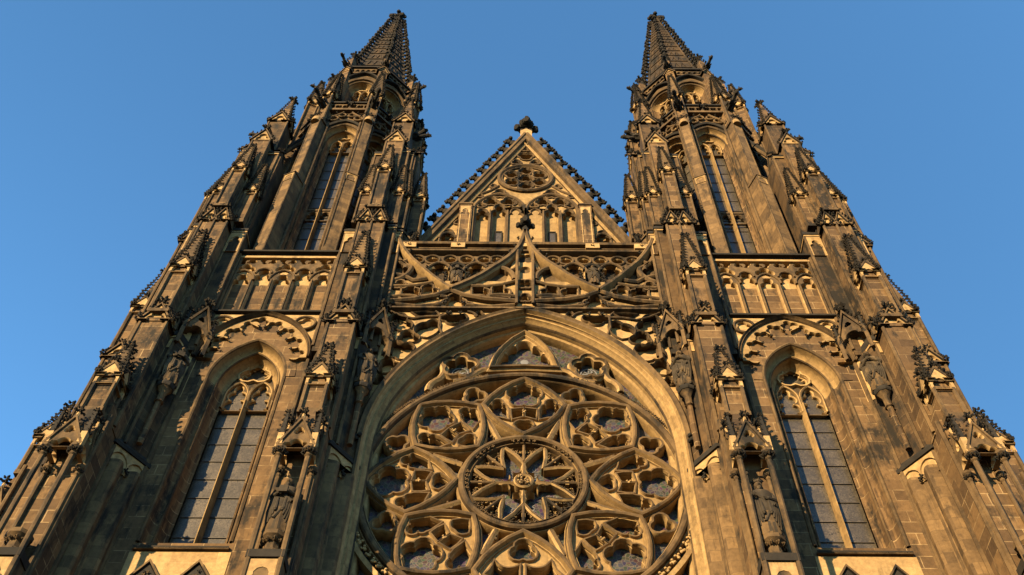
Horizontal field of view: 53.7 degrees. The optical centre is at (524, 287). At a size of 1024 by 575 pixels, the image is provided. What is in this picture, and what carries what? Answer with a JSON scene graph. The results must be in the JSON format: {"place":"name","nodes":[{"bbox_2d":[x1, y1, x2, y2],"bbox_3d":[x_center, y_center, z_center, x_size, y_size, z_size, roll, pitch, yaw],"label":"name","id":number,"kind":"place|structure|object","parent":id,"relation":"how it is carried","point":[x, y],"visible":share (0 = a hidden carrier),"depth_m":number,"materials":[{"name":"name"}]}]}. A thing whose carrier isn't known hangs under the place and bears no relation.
{"place":"outdoors","nodes":[
{"label":"outdoors","id":0,"kind":"place"},
{"bbox_2d":[0,9,431,574],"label":"bell tower","id":1,"kind":"structure","parent":0,"point":[263,301],"depth_m":36.33,"materials":[{"name":"stone"}]},
{"bbox_2d":[157,347,189,390],"bbox_3d":[-12.429,2.801,35.943,0.739,2.083,0.705,-10,-57,7],"label":"statue","id":2,"kind":"object","parent":1,"relation":"on","point":[177,363],"visible":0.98,"depth_m":35.61,"materials":[{"name":"stone"}]},
{"bbox_2d":[132,338,286,551],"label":"window","id":3,"kind":"structure","parent":1,"relation":"in","point":[245,383],"depth_m":34.32,"materials":[{"name":"stone"}]},
{"bbox_2d":[261,478,296,532],"bbox_3d":[-6.685,6.061,27.903,0.755,2.133,0.726,-37,-64,22],"label":"statue","id":4,"kind":"object","parent":1,"relation":"in","point":[281,499],"visible":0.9,"depth_m":27.57,"materials":[{"name":"stone"}]},
{"bbox_2d":[283,123,359,249],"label":"belfry window","id":5,"kind":"structure","parent":1,"relation":"in","point":[339,139],"depth_m":51.53,"materials":[{"name":"stone"}]},
{"bbox_2d":[342,81,372,101],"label":"upper window","id":6,"kind":"structure","parent":1,"relation":"in","point":[359,90],"depth_m":61.99,"materials":[{"name":"stone"}]},
{"bbox_2d":[338,134,384,249],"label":"belfry window","id":7,"kind":"structure","parent":1,"relation":"in","point":[376,144],"depth_m":55.10,"materials":[{"name":"stone"}]},
{"bbox_2d":[353,348,378,389],"bbox_3d":[-5.628,2.858,35.948,0.755,2.083,0.691,-5,-56,4],"label":"statue","id":8,"kind":"object","parent":1,"relation":"on","point":[368,365],"visible":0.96,"depth_m":35.59,"materials":[{"name":"stone"}]},
{"bbox_2d":[381,89,401,116],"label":"upper window","id":9,"kind":"structure","parent":1,"relation":"in","point":[391,103],"depth_m":62.47,"materials":[{"name":"stone"}]},
{"bbox_2d":[0,0,1023,485],"label":"sky","id":10,"kind":"structure","parent":0,"point":[118,118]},
{"bbox_2d":[335,116,709,574],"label":"nave front","id":11,"kind":"structure","parent":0,"point":[523,412],"depth_m":35.94,"materials":[{"name":"stone"}]},
{"bbox_2d":[354,330,691,574],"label":"rose window","id":12,"kind":"structure","parent":11,"relation":"in","point":[523,455],"depth_m":33.24,"materials":[{"name":"stone"}]},
{"bbox_2d":[620,11,1023,574],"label":"bell tower","id":13,"kind":"structure","parent":0,"point":[784,306],"depth_m":36.71,"materials":[{"name":"stone"}]},
{"bbox_2d":[650,91,670,118],"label":"upper window","id":14,"kind":"structure","parent":13,"relation":"in","point":[661,105],"depth_m":62.47,"materials":[{"name":"stone"}]},
{"bbox_2d":[670,350,695,392],"bbox_3d":[5.611,2.907,35.958,0.684,2.135,0.738,21,-58,-13],"label":"statue","id":15,"kind":"object","parent":13,"relation":"on","point":[680,367],"visible":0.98,"depth_m":35.59,"materials":[{"name":"stone"}]},
{"bbox_2d":[667,136,712,252],"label":"belfry window","id":16,"kind":"structure","parent":13,"relation":"in","point":[675,146],"depth_m":55.00,"materials":[{"name":"stone"}]},
{"bbox_2d":[680,83,710,103],"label":"upper window","id":17,"kind":"structure","parent":13,"relation":"in","point":[693,93],"depth_m":61.99,"materials":[{"name":"stone"}]},
{"bbox_2d":[692,126,766,252],"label":"belfry window","id":18,"kind":"structure","parent":13,"relation":"in","point":[713,144],"depth_m":51.51,"materials":[{"name":"stone"}]},
{"bbox_2d":[746,471,785,537],"bbox_3d":[6.605,6.122,27.967,0.886,2.279,0.679,0,-56,0],"label":"statue","id":19,"kind":"object","parent":13,"relation":"on","point":[765,502],"visible":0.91,"depth_m":27.62,"materials":[{"name":"stone"}]},
{"bbox_2d":[762,342,913,556],"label":"window","id":20,"kind":"structure","parent":13,"relation":"in","point":[803,388],"depth_m":34.32,"materials":[{"name":"stone"}]},
{"bbox_2d":[859,352,891,394],"bbox_3d":[12.415,2.958,35.959,0.692,2.135,0.738,21,-58,-13],"label":"statue","id":21,"kind":"object","parent":13,"relation":"on","point":[871,368],"visible":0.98,"depth_m":35.62,"materials":[{"name":"stone"}]}
]}

